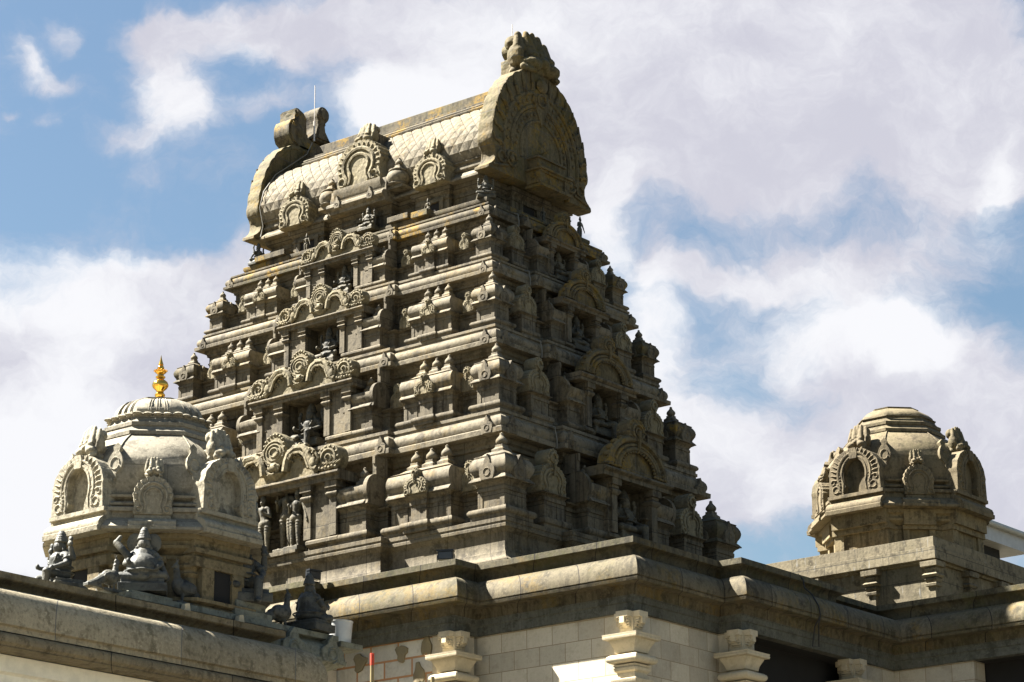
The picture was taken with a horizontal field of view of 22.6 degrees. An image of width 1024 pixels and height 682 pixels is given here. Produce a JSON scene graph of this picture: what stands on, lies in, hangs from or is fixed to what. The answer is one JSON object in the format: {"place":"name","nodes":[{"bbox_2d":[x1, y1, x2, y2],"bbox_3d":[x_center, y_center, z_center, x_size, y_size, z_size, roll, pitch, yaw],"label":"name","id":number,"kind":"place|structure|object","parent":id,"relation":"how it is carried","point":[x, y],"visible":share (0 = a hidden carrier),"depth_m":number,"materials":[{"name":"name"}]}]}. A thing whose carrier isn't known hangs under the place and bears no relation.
{"place":"outdoors","nodes":[
{"label":"outdoors","id":0,"kind":"place"},
{"bbox_2d":[0,570,327,681],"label":"temple hall","id":1,"kind":"structure","parent":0,"point":[80,616],"depth_m":24.30,"materials":[{"name":"stone"}]},
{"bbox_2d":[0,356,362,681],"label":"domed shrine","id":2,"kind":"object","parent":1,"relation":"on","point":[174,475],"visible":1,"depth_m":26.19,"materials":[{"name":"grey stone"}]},
{"bbox_2d":[35,531,87,588],"bbox_3d":[-4.562,2.217,25.543,0.506,0.688,0.521,12,-22,-35],"label":"stone statue","id":3,"kind":"object","parent":2,"relation":"on","point":[58,568],"visible":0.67,"depth_m":25.45,"materials":[{"name":"grey stone"}]},
{"bbox_2d":[83,555,121,593],"bbox_3d":[-3.976,2.245,24.929,0.144,0.394,0.446,-14,-22,36],"label":"stone peacock","id":4,"kind":"object","parent":2,"relation":"on","point":[109,578],"visible":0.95,"depth_m":24.89},
{"bbox_2d":[113,527,169,596],"bbox_3d":[-3.675,2.172,25.413,0.571,0.682,0.398,1,-18,-6],"label":"stone statue","id":5,"kind":"object","parent":2,"relation":"on","point":[145,571],"visible":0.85,"depth_m":25.27,"materials":[{"name":"grey stone"}]},
{"bbox_2d":[171,558,199,604],"bbox_3d":[-3.238,2.460,25.828,0.178,0.488,0.552,-14,-22,36],"label":"stone peacock","id":6,"kind":"object","parent":2,"relation":"on","point":[181,588],"visible":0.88,"depth_m":25.67},
{"bbox_2d":[230,546,272,609],"bbox_3d":[-2.779,2.361,26.458,0.598,0.790,0.581,4,-18,-15],"label":"stone statue","id":7,"kind":"object","parent":2,"relation":"on","point":[254,591],"visible":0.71,"depth_m":26.32,"materials":[{"name":"grey stone"}]},
{"bbox_2d":[265,589,292,624],"bbox_3d":[-2.506,2.785,26.810,0.530,0.469,0.171,15,-23,-40],"label":"stone peacock","id":8,"kind":"object","parent":2,"relation":"on","point":[279,613],"visible":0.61,"depth_m":26.81},
{"bbox_2d":[286,573,334,633],"bbox_3d":[-2.138,2.786,27.192,0.501,0.653,0.381,-12,-21,33],"label":"stone statue","id":9,"kind":"object","parent":2,"relation":"on","point":[312,608],"visible":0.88,"depth_m":27.06,"materials":[{"name":"grey stone"}]},
{"bbox_2d":[330,619,352,642],"bbox_3d":[-1.841,3.130,27.427,0.284,0.249,0.281,-14,-22,36],"label":"floodlight","id":10,"kind":"object","parent":2,"relation":"on","point":[343,629],"visible":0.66,"depth_m":27.33,"materials":[{"name":"white metal"}]},
{"bbox_2d":[181,603,190,610],"bbox_3d":[-3.238,2.643,25.415,0.060,0.085,0.090,-14,-22,36],"label":"stone wedge","id":11,"kind":"object","parent":1,"relation":"on","point":[186,606],"visible":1,"depth_m":25.40,"materials":[{"name":"beige stone"}]},
{"bbox_2d":[235,615,243,621],"bbox_3d":[-2.763,2.818,25.982,0.060,0.085,0.090,-14,-22,36],"label":"stone wedge","id":12,"kind":"object","parent":1,"relation":"on","point":[239,618],"visible":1,"depth_m":25.96,"materials":[{"name":"beige stone"}]},
{"bbox_2d":[0,0,1023,577],"label":"sky","id":13,"kind":"structure","parent":0,"point":[811,212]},
{"label":"ground","id":14,"kind":"structure","parent":0,"visible":0},
{"bbox_2d":[370,653,373,681],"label":"scaffold pole","id":15,"kind":"object","parent":14,"relation":"on","point":[371,667],"visible":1,"depth_m":27.48,"materials":[{"name":"metal"}]},
{"bbox_2d":[263,536,1023,681],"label":"temple building","id":16,"kind":"structure","parent":14,"relation":"on","point":[631,609],"depth_m":27.67,"materials":[{"name":"stone"}]},
{"bbox_2d":[305,568,321,582],"bbox_3d":[-2.221,2.631,28.678,0.192,0.136,0.086,15,-23,-40],"label":"floodlight","id":17,"kind":"object","parent":16,"relation":"on","point":[315,573],"visible":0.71,"depth_m":28.66,"materials":[{"name":"black metal"}]},
{"bbox_2d":[436,549,454,561],"bbox_3d":[-0.719,2.341,27.832,0.202,0.143,0.090,-3,-18,9],"label":"floodlight","id":18,"kind":"object","parent":16,"relation":"on","point":[445,554],"visible":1,"depth_m":27.80,"materials":[{"name":"black metal"}]},
{"bbox_2d":[173,31,741,587],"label":"temple tower","id":19,"kind":"structure","parent":16,"relation":"on","point":[457,387],"depth_m":31.24,"materials":[{"name":"stone"}]},
{"bbox_2d":[248,243,264,265],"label":"stone statue","id":20,"kind":"object","parent":19,"relation":"on","point":[257,252],"visible":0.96,"depth_m":33.90,"materials":[{"name":"grey stone"}]},
{"bbox_2d":[258,496,272,552],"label":"stone statue","id":21,"kind":"object","parent":19,"relation":"on","point":[264,524],"visible":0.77,"depth_m":30.54,"materials":[{"name":"grey stone"}]},
{"bbox_2d":[273,493,300,551],"bbox_3d":[-2.690,2.093,30.500,0.396,0.929,0.213,-14,-22,36],"label":"stone statue","id":22,"kind":"object","parent":19,"relation":"on","point":[282,502],"visible":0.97,"depth_m":30.47,"materials":[{"name":"grey stone"}]},
{"bbox_2d":[283,489,307,550],"bbox_3d":[-2.526,2.088,30.261,0.328,0.798,0.182,-14,-22,36],"label":"stone statue","id":23,"kind":"object","parent":19,"relation":"on","point":[295,518],"visible":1,"depth_m":30.25,"materials":[{"name":"grey stone"}]},
{"bbox_2d":[302,234,309,254],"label":"stone statue","id":24,"kind":"object","parent":19,"relation":"on","point":[305,240],"visible":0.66,"depth_m":33.33,"materials":[{"name":"grey stone"}]},
{"bbox_2d":[291,403,325,447],"bbox_3d":[-2.481,1.044,31.168,0.474,0.626,0.461,-14,-22,36],"label":"stone statue","id":25,"kind":"object","parent":19,"relation":"on","point":[310,426],"visible":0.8,"depth_m":31.12,"materials":[{"name":"grey stone"}]},
{"bbox_2d":[313,94,314,141],"bbox_3d":[-2.719,-3.136,35.298,0.028,0.830,0.024,-14,-22,36],"label":"lightning rod","id":26,"kind":"object","parent":19,"relation":"attached to","point":[314,122],"visible":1,"depth_m":35.24,"materials":[{"name":"metal"}]},
{"bbox_2d":[315,327,341,361],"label":"stone statue","id":27,"kind":"object","parent":19,"relation":"on","point":[329,345],"visible":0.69,"depth_m":31.70,"materials":[{"name":"grey stone"}]},
{"bbox_2d":[333,265,353,292],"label":"stone statue","id":28,"kind":"object","parent":19,"relation":"on","point":[344,280],"visible":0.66,"depth_m":32.20,"materials":[{"name":"grey stone"}]},
{"bbox_2d":[357,206,378,233],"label":"stone statue","id":29,"kind":"object","parent":19,"relation":"on","point":[367,225],"visible":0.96,"depth_m":32.53,"materials":[{"name":"grey stone"}]},
{"bbox_2d":[424,198,430,218],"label":"stone statue","id":30,"kind":"object","parent":19,"relation":"on","point":[428,203],"visible":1,"depth_m":32.08,"materials":[{"name":"grey stone"}]},
{"bbox_2d":[476,175,495,199],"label":"stone statue","id":31,"kind":"object","parent":19,"relation":"on","point":[485,186],"visible":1,"depth_m":31.58,"materials":[{"name":"grey stone"}]},
{"bbox_2d":[553,252,571,282],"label":"stone statue","id":32,"kind":"object","parent":19,"relation":"on","point":[561,273],"visible":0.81,"depth_m":31.80,"materials":[{"name":"grey stone"}]},
{"bbox_2d":[577,216,584,236],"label":"stone statue","id":33,"kind":"object","parent":19,"relation":"on","point":[579,228],"visible":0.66,"depth_m":33.00,"materials":[{"name":"grey stone"}]},
{"bbox_2d":[572,315,590,353],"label":"stone statue","id":34,"kind":"object","parent":19,"relation":"on","point":[579,342],"visible":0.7,"depth_m":31.36,"materials":[{"name":"grey stone"}]},
{"bbox_2d":[591,393,617,439],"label":"stone statue","id":35,"kind":"object","parent":19,"relation":"on","point":[602,424],"visible":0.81,"depth_m":30.83,"materials":[{"name":"grey stone"}]},
{"bbox_2d":[616,489,648,539],"bbox_3d":[1.374,2.096,30.269,0.536,0.729,0.552,-14,-22,36],"label":"stone statue","id":36,"kind":"object","parent":19,"relation":"on","point":[629,524],"visible":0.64,"depth_m":30.21,"materials":[{"name":"grey stone"}]},
{"bbox_2d":[801,577,820,646],"bbox_3d":[3.304,2.982,28.411,0.225,0.823,0.100,3,-18,-12],"label":"hanging cable","id":37,"kind":"object","parent":16,"relation":"hanging from","point":[818,618],"visible":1,"depth_m":28.37,"materials":[{"name":"black metal"}]},
{"bbox_2d":[766,536,1023,605],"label":"shrine podium","id":38,"kind":"object","parent":16,"relation":"on","point":[909,570],"visible":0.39,"depth_m":32.43,"materials":[{"name":"stone"}]},
{"bbox_2d":[807,407,994,556],"bbox_3d":[5.178,2.035,34.382,2.314,2.233,2.314,1,-18,-6],"label":"domed shrine","id":39,"kind":"object","parent":38,"relation":"on","point":[891,474],"visible":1,"depth_m":33.55,"materials":[{"name":"stone"}]},
{"bbox_2d":[983,520,1023,558],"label":"modern roof","id":40,"kind":"structure","parent":16,"relation":"on","point":[1002,541],"depth_m":38.07,"materials":[{"name":"white metal"}]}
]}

